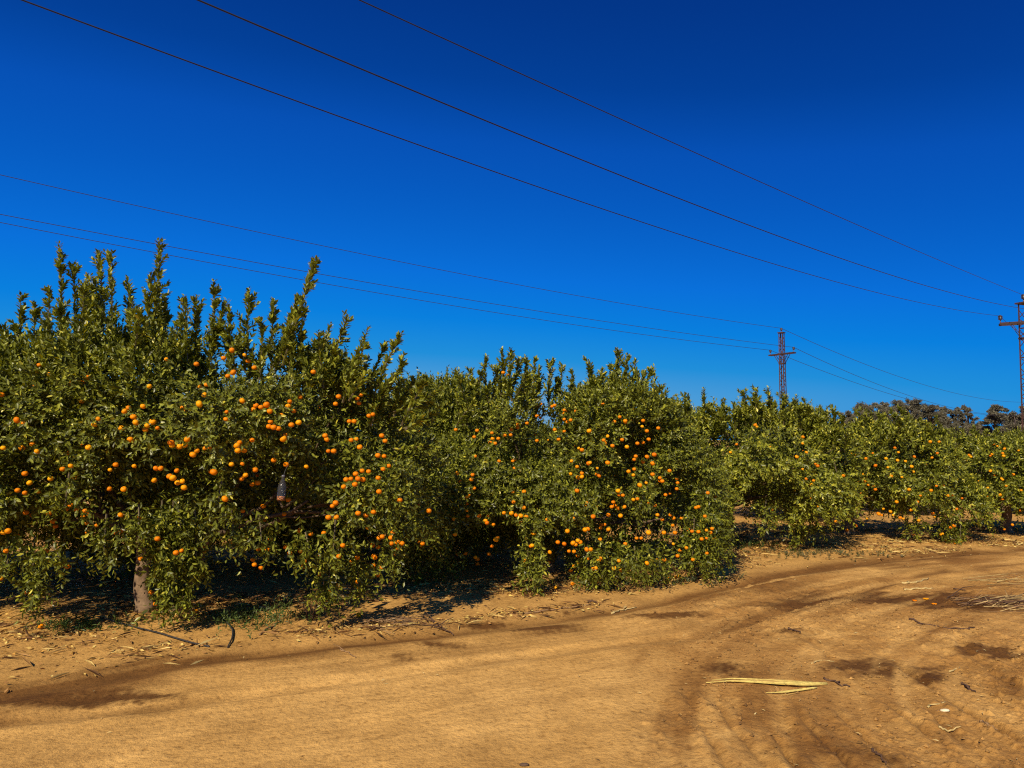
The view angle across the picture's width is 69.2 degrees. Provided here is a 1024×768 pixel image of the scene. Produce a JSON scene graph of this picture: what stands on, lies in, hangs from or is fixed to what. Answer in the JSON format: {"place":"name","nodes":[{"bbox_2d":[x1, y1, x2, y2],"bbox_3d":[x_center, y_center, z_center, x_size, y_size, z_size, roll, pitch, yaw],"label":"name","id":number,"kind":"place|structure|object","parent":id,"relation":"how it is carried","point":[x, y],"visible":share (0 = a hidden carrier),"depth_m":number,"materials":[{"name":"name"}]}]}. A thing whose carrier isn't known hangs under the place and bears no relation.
{"place":"outdoors","nodes":[
{"label":"outdoors","id":0,"kind":"place"},
{"bbox_2d":[0,440,1023,767],"bbox_3d":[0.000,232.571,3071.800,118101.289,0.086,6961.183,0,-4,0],"label":"ground","id":1,"kind":"structure","parent":0,"point":[510,692],"depth_m":5.12,"materials":[{"name":"soil"}]},
{"bbox_2d":[0,409,58,556],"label":"mandarin tree","id":2,"kind":"object","parent":1,"relation":"on","point":[24,537],"visible":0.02,"depth_m":9.07,"materials":[{"name":"green plant"}]},
{"bbox_2d":[15,610,151,635],"bbox_3d":[-3.785,2.046,6.401,1.308,0.127,0.708,2,-5,-20],"label":"weed patch","id":3,"kind":"object","parent":1,"relation":"on","point":[89,622],"visible":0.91,"depth_m":6.37,"materials":[{"name":"green plant"}]},
{"bbox_2d":[40,610,170,638],"bbox_3d":[-3.548,2.057,6.375,1.058,0.088,0.840,1,-4,-11],"label":"weed patch","id":4,"kind":"object","parent":1,"relation":"on","point":[89,628],"visible":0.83,"depth_m":6.36,"materials":[{"name":"green plant"}]},
{"bbox_2d":[31,380,258,582],"bbox_3d":[-4.546,1.103,9.079,2.697,2.482,2.419,0,-4,0],"label":"mandarin tree","id":5,"kind":"object","parent":1,"relation":"on","point":[124,560],"visible":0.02,"depth_m":8.38,"materials":[{"name":"green plant"}]},
{"bbox_2d":[100,617,209,646],"bbox_3d":[-3.032,2.065,6.218,1.695,0.021,0.039,-3,-5,35],"label":"drip hose","id":6,"kind":"object","parent":1,"relation":"on","point":[156,632],"visible":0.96,"depth_m":6.15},
{"bbox_2d":[203,608,233,647],"bbox_3d":[-2.521,2.088,6.443,0.126,0.030,1.592,2,-5,-29],"label":"drip hose","id":7,"kind":"object","parent":1,"relation":"on","point":[228,624],"visible":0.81,"depth_m":6.32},
{"bbox_2d":[0,237,456,629],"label":"mandarin tree","id":8,"kind":"object","parent":1,"relation":"on","point":[63,382],"visible":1,"depth_m":6.39,"materials":[{"name":"green plant"}]},
{"bbox_2d":[276,461,289,500],"bbox_3d":[-1.871,0.787,6.099,0.070,0.336,0.221,0,-4,0],"label":"plastic bottle","id":9,"kind":"object","parent":8,"relation":"hanging from","point":[281,491],"visible":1,"depth_m":6.01,"materials":[{"name":"grey"}]},
{"bbox_2d":[158,589,331,638],"bbox_3d":[-2.327,2.044,6.673,1.218,0.175,1.528,-3,-5,32],"label":"weed patch","id":10,"kind":"object","parent":1,"relation":"on","point":[236,611],"visible":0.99,"depth_m":6.60,"materials":[{"name":"green plant"}]},
{"bbox_2d":[259,620,281,635],"bbox_3d":[-2.069,2.080,6.348,0.039,0.032,0.510,0,-4,3],"label":"twig","id":11,"kind":"object","parent":1,"relation":"on","point":[261,633],"visible":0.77,"depth_m":6.29,"materials":[{"name":"brown wood"}]},
{"bbox_2d":[209,366,391,570],"bbox_3d":[-2.670,1.054,9.427,2.480,2.634,2.946,1,-5,-19],"label":"mandarin tree","id":12,"kind":"object","parent":1,"relation":"on","point":[316,527],"visible":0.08,"depth_m":8.68,"materials":[{"name":"green plant"}]},
{"bbox_2d":[293,589,323,620],"bbox_3d":[-1.819,2.011,6.650,0.240,0.369,0.342,2,-5,-27],"label":"dry weed","id":13,"kind":"object","parent":1,"relation":"on","point":[305,609],"visible":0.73,"depth_m":6.63,"materials":[{"name":"plant"}]},
{"bbox_2d":[300,582,337,612],"bbox_3d":[-1.760,2.001,6.941,0.354,0.305,0.309,4,-6,-42],"label":"dry weed","id":14,"kind":"object","parent":1,"relation":"on","point":[319,602],"visible":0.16,"depth_m":6.92,"materials":[{"name":"plant"}]},
{"bbox_2d":[333,644,355,657],"bbox_3d":[-1.254,2.007,5.597,0.036,0.042,0.313,4,-6,-44],"label":"twig","id":15,"kind":"object","parent":1,"relation":"on","point":[341,649],"visible":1,"depth_m":5.60,"materials":[{"name":"brown wood"}]},
{"bbox_2d":[356,611,453,633],"bbox_3d":[-0.903,2.034,6.322,0.839,0.118,0.630,0,-4,0],"label":"brush heap","id":16,"kind":"object","parent":1,"relation":"on","point":[406,619],"visible":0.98,"depth_m":6.43,"materials":[{"name":"brown wood"}]},
{"bbox_2d":[426,612,453,634],"bbox_3d":[-0.593,2.051,6.378,0.196,0.105,0.453,2,-5,-20],"label":"twig","id":17,"kind":"object","parent":1,"relation":"on","point":[433,621],"visible":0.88,"depth_m":6.39,"materials":[{"name":"wood"}]},
{"bbox_2d":[365,365,553,564],"bbox_3d":[-0.889,1.069,10.057,2.942,2.708,2.639,-3,-5,33],"label":"mandarin tree","id":18,"kind":"object","parent":1,"relation":"on","point":[447,418],"visible":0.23,"depth_m":9.62,"materials":[{"name":"green plant"}]},
{"bbox_2d":[387,371,551,534],"bbox_3d":[-0.839,1.167,12.073,3.065,2.821,2.749,0,-4,0],"label":"mandarin tree","id":19,"kind":"object","parent":1,"relation":"on","point":[477,413],"depth_m":11.97,"materials":[{"name":"green plant"}]},
{"bbox_2d":[0,521,1023,692],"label":"leaf litter","id":20,"kind":"object","parent":1,"relation":"on","point":[428,584],"visible":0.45,"depth_m":7.88,"materials":[{"name":"brown plant"}]},
{"bbox_2d":[39,550,1023,765],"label":"track litter","id":21,"kind":"object","parent":1,"relation":"on","point":[767,655],"visible":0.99,"depth_m":5.21,"materials":[{"name":"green plant"}]},
{"bbox_2d":[525,603,591,613],"bbox_3d":[0.442,2.126,7.026,0.737,0.030,0.043,2,-5,-28],"label":"branch","id":22,"kind":"object","parent":1,"relation":"on","point":[551,609],"visible":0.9,"depth_m":6.96,"materials":[{"name":"brown wood"}]},
{"bbox_2d":[519,415,603,503],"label":"mandarin tree","id":23,"kind":"object","parent":1,"relation":"on","point":[549,445],"visible":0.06,"depth_m":15.37,"materials":[{"name":"green plant"}]},
{"bbox_2d":[386,346,743,595],"bbox_3d":[0.649,0.934,8.819,4.277,2.822,2.560,0,-4,0],"label":"mandarin tree","id":24,"kind":"object","parent":1,"relation":"on","point":[521,499],"visible":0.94,"depth_m":8.45,"materials":[{"name":"green plant"}]},
{"bbox_2d":[574,582,633,591],"bbox_3d":[0.961,2.195,8.043,0.634,0.094,0.357,2,-5,-25],"label":"weed patch","id":25,"kind":"object","parent":1,"relation":"on","point":[611,586],"visible":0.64,"depth_m":8.03,"materials":[{"name":"green plant"}]},
{"bbox_2d":[611,607,636,613],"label":"twig","id":26,"kind":"object","parent":1,"relation":"on","point":[612,612],"visible":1,"depth_m":7.09,"materials":[{"name":"beige wood"}]},
{"bbox_2d":[569,393,719,520],"bbox_3d":[2.569,1.368,14.481,3.102,2.772,2.610,0,-4,0],"label":"mandarin tree","id":27,"kind":"object","parent":1,"relation":"on","point":[691,406],"visible":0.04,"depth_m":14.12,"materials":[{"name":"green plant"}]},
{"bbox_2d":[556,570,743,586],"bbox_3d":[1.594,2.212,8.482,2.200,0.117,0.935,0,-4,0],"label":"weed patch","id":28,"kind":"object","parent":1,"relation":"on","point":[693,578],"visible":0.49,"depth_m":8.40,"materials":[{"name":"green plant"}]},
{"bbox_2d":[684,538,781,550],"bbox_3d":[3.347,2.396,11.176,1.530,0.144,0.873,2,-5,-26],"label":"weed patch","id":29,"kind":"object","parent":1,"relation":"on","point":[748,543],"visible":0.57,"depth_m":11.20,"materials":[{"name":"green plant"}]},
{"bbox_2d":[651,383,877,551],"bbox_3d":[3.813,1.265,11.345,3.396,2.556,2.773,0,-4,0],"label":"mandarin tree","id":30,"kind":"object","parent":1,"relation":"on","point":[821,488],"visible":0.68,"depth_m":10.91,"materials":[{"name":"green plant"}]},
{"bbox_2d":[706,678,827,685],"bbox_3d":[1.677,1.961,4.896,0.788,0.028,0.112,-1,-4,9],"label":"dry cane","id":31,"kind":"object","parent":1,"relation":"on","point":[782,682],"visible":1,"depth_m":4.87,"materials":[{"name":"beige plant"}]},
{"bbox_2d":[768,328,795,407],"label":"lattice pole","id":32,"kind":"object","parent":1,"relation":"on","point":[782,354],"visible":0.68,"depth_m":43.16,"materials":[{"name":"metal"}]},
{"bbox_2d":[0,222,765,349],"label":"power wire","id":33,"kind":"object","parent":32,"relation":"attached to","point":[351,288],"visible":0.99,"depth_m":30.14,"materials":[{"name":"black metal"}]},
{"bbox_2d":[2,175,776,327],"bbox_3d":[-3.655,-5.502,31.387,45.714,2.703,0.021,3,-5,-32],"label":"power wire","id":34,"kind":"object","parent":32,"relation":"attached to","point":[350,251],"visible":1,"depth_m":29.20,"materials":[{"name":"black metal"}]},
{"bbox_2d":[0,214,788,346],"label":"power wire","id":35,"kind":"object","parent":32,"relation":"attached to","point":[355,280],"visible":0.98,"depth_m":28.48,"materials":[{"name":"black metal"}]},
{"bbox_2d":[773,351,996,415],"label":"power wire","id":36,"kind":"object","parent":32,"relation":"attached to","point":[872,388],"visible":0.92,"depth_m":53.89,"materials":[{"name":"black metal"}]},
{"bbox_2d":[783,329,1006,401],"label":"power wire","id":37,"kind":"object","parent":32,"relation":"attached to","point":[884,371],"visible":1,"depth_m":53.63,"materials":[{"name":"black metal"}]},
{"bbox_2d":[796,348,1019,415],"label":"power wire","id":38,"kind":"object","parent":32,"relation":"attached to","point":[905,394],"visible":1,"depth_m":54.26,"materials":[{"name":"black metal"}]},
{"bbox_2d":[766,687,816,694],"bbox_3d":[1.790,1.956,4.726,0.385,0.020,0.071,1,-5,-19],"label":"dry cane","id":39,"kind":"object","parent":1,"relation":"on","point":[796,690],"visible":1,"depth_m":4.73,"materials":[{"name":"beige plant"}]},
{"bbox_2d":[718,396,865,520],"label":"mandarin tree","id":40,"kind":"object","parent":1,"relation":"on","point":[807,404],"depth_m":14.76,"materials":[{"name":"green plant"}]},
{"bbox_2d":[732,544,902,560],"bbox_3d":[4.272,2.359,10.475,2.499,0.095,1.489,0,-4,0],"label":"weed patch","id":41,"kind":"object","parent":1,"relation":"on","point":[799,552],"visible":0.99,"depth_m":10.41,"materials":[{"name":"green plant"}]},
{"bbox_2d":[639,590,1023,767],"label":"soil clods","id":42,"kind":"object","parent":1,"relation":"on","point":[938,693],"visible":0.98,"depth_m":5.07,"materials":[{"name":"soil"}]},
{"bbox_2d":[823,677,849,686],"bbox_3d":[2.146,1.970,4.902,0.052,0.024,0.190,2,-5,-27],"label":"twig","id":43,"kind":"object","parent":1,"relation":"on","point":[835,681],"visible":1,"depth_m":4.91,"materials":[{"name":"brown wood"}]},
{"bbox_2d":[836,410,860,446],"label":"eucalyptus tree","id":44,"kind":"object","parent":1,"relation":"on","point":[848,413],"visible":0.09,"depth_m":117.35,"materials":[{"name":"green plant"}]},
{"bbox_2d":[844,401,876,428],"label":"eucalyptus tree","id":45,"kind":"object","parent":1,"relation":"on","point":[866,406],"visible":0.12,"depth_m":107.34,"materials":[{"name":"green plant"}]},
{"bbox_2d":[871,748,886,763],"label":"twig","id":46,"kind":"object","parent":1,"relation":"on","point":[875,752],"visible":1,"depth_m":3.72,"materials":[{"name":"brown wood"}]},
{"bbox_2d":[871,401,892,421],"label":"eucalyptus tree","id":47,"kind":"object","parent":1,"relation":"on","point":[881,408],"visible":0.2,"depth_m":111.36,"materials":[{"name":"green plant"}]},
{"bbox_2d":[882,399,914,422],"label":"eucalyptus tree","id":48,"kind":"object","parent":1,"relation":"on","point":[895,403],"visible":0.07,"depth_m":103.69,"materials":[{"name":"green plant"}]},
{"bbox_2d":[816,404,1005,544],"bbox_3d":[6.202,1.454,12.150,2.951,2.290,2.419,0,-4,0],"label":"mandarin tree","id":49,"kind":"object","parent":1,"relation":"on","point":[906,489],"visible":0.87,"depth_m":11.70,"materials":[{"name":"green plant"}]},
{"bbox_2d":[859,422,963,514],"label":"mandarin tree","id":50,"kind":"object","parent":1,"relation":"on","point":[900,455],"visible":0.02,"depth_m":15.85,"materials":[{"name":"green plant"}]},
{"bbox_2d":[892,397,934,429],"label":"eucalyptus tree","id":51,"kind":"object","parent":1,"relation":"on","point":[914,407],"visible":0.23,"depth_m":99.27,"materials":[{"name":"green plant"}]},
{"bbox_2d":[902,577,928,583],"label":"twig","id":52,"kind":"object","parent":1,"relation":"on","point":[907,582],"visible":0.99,"depth_m":8.27,"materials":[{"name":"beige wood"}]},
{"bbox_2d":[904,587,931,590],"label":"twig","id":53,"kind":"object","parent":1,"relation":"on","point":[905,589],"visible":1,"depth_m":7.93,"materials":[{"name":"beige wood"}]},
{"bbox_2d":[911,403,951,434],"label":"eucalyptus tree","id":54,"kind":"object","parent":1,"relation":"on","point":[933,411],"visible":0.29,"depth_m":97.14,"materials":[{"name":"green plant"}]},
{"bbox_2d":[927,701,944,707],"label":"twig","id":55,"kind":"object","parent":1,"relation":"on","point":[929,705],"visible":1,"depth_m":4.46,"materials":[{"name":"beige wood"}]},
{"bbox_2d":[909,618,974,628],"bbox_3d":[3.655,2.076,6.361,0.505,0.038,0.221,-4,-6,41],"label":"twig","id":56,"kind":"object","parent":1,"relation":"on","point":[917,622],"visible":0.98,"depth_m":6.38,"materials":[{"name":"brown wood"}]},
{"bbox_2d":[938,726,959,731],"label":"twig","id":57,"kind":"object","parent":1,"relation":"on","point":[946,729],"visible":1,"depth_m":4.09,"materials":[{"name":"beige wood"}]},
{"bbox_2d":[939,422,959,435],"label":"eucalyptus tree","id":58,"kind":"object","parent":1,"relation":"on","point":[955,425],"visible":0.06,"depth_m":103.78,"materials":[{"name":"green plant"}]},
{"bbox_2d":[948,406,967,437],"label":"eucalyptus tree","id":59,"kind":"object","parent":1,"relation":"on","point":[954,413],"visible":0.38,"depth_m":109.41,"materials":[{"name":"green plant"}]},
{"bbox_2d":[936,427,984,475],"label":"mandarin tree","id":60,"kind":"object","parent":1,"relation":"on","point":[953,432],"visible":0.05,"depth_m":20.15,"materials":[{"name":"green plant"}]},
{"bbox_2d":[960,682,975,691],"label":"twig","id":61,"kind":"object","parent":1,"relation":"on","point":[966,685],"visible":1,"depth_m":4.78,"materials":[{"name":"wood"}]},
{"bbox_2d":[959,404,979,435],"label":"eucalyptus tree","id":62,"kind":"object","parent":1,"relation":"on","point":[967,414],"visible":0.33,"depth_m":111.77,"materials":[{"name":"green plant"}]},
{"bbox_2d":[929,424,1023,532],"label":"mandarin tree","id":63,"kind":"object","parent":1,"relation":"on","point":[991,469],"visible":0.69,"depth_m":12.26,"materials":[{"name":"green plant"}]},
{"bbox_2d":[947,586,1023,611],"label":"brush heap","id":64,"kind":"object","parent":1,"relation":"on","point":[993,599],"visible":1,"depth_m":7.18,"materials":[{"name":"brown wood"}]},
{"bbox_2d":[962,404,1009,437],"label":"eucalyptus tree","id":65,"kind":"object","parent":1,"relation":"on","point":[993,409],"visible":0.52,"depth_m":94.58,"materials":[{"name":"green plant"}]},
{"bbox_2d":[979,720,997,729],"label":"twig","id":66,"kind":"object","parent":1,"relation":"on","point":[987,723],"visible":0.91,"depth_m":4.15,"materials":[{"name":"brown wood"}]},
{"bbox_2d":[963,573,1023,584],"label":"brush heap","id":67,"kind":"object","parent":1,"relation":"on","point":[998,579],"visible":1,"depth_m":8.36,"materials":[{"name":"beige wood"}]},
{"bbox_2d":[984,425,1023,512],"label":"mandarin tree","id":68,"kind":"object","parent":1,"relation":"on","point":[1018,431],"visible":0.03,"depth_m":16.46,"materials":[{"name":"green plant"}]},
{"bbox_2d":[998,294,1023,431],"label":"lattice pole","id":69,"kind":"object","parent":1,"relation":"on","point":[1019,322],"visible":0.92,"depth_m":30.29,"materials":[{"name":"metal"}]},
{"bbox_2d":[21,0,997,315],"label":"power wire","id":70,"kind":"object","parent":69,"relation":"attached to","point":[395,136],"visible":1,"depth_m":9.43,"materials":[{"name":"black metal"}]},
{"bbox_2d":[197,0,1023,308],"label":"power wire","id":71,"kind":"object","parent":69,"relation":"attached to","point":[525,136],"visible":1,"depth_m":8.48,"materials":[{"name":"black metal"}]},
{"bbox_2d":[359,0,1022,294],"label":"power wire","id":72,"kind":"object","parent":69,"relation":"attached to","point":[628,122],"visible":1,"depth_m":11.55,"materials":[{"name":"black metal"}]},
{"bbox_2d":[999,410,1023,435],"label":"eucalyptus tree","id":73,"kind":"object","parent":1,"relation":"on","point":[1010,423],"visible":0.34,"depth_m":89.78,"materials":[{"name":"green plant"}]},
{"bbox_2d":[0,0,1023,439],"label":"sky","id":74,"kind":"structure","parent":0,"point":[902,121],"materials":[{"name":"blue"}]}
]}

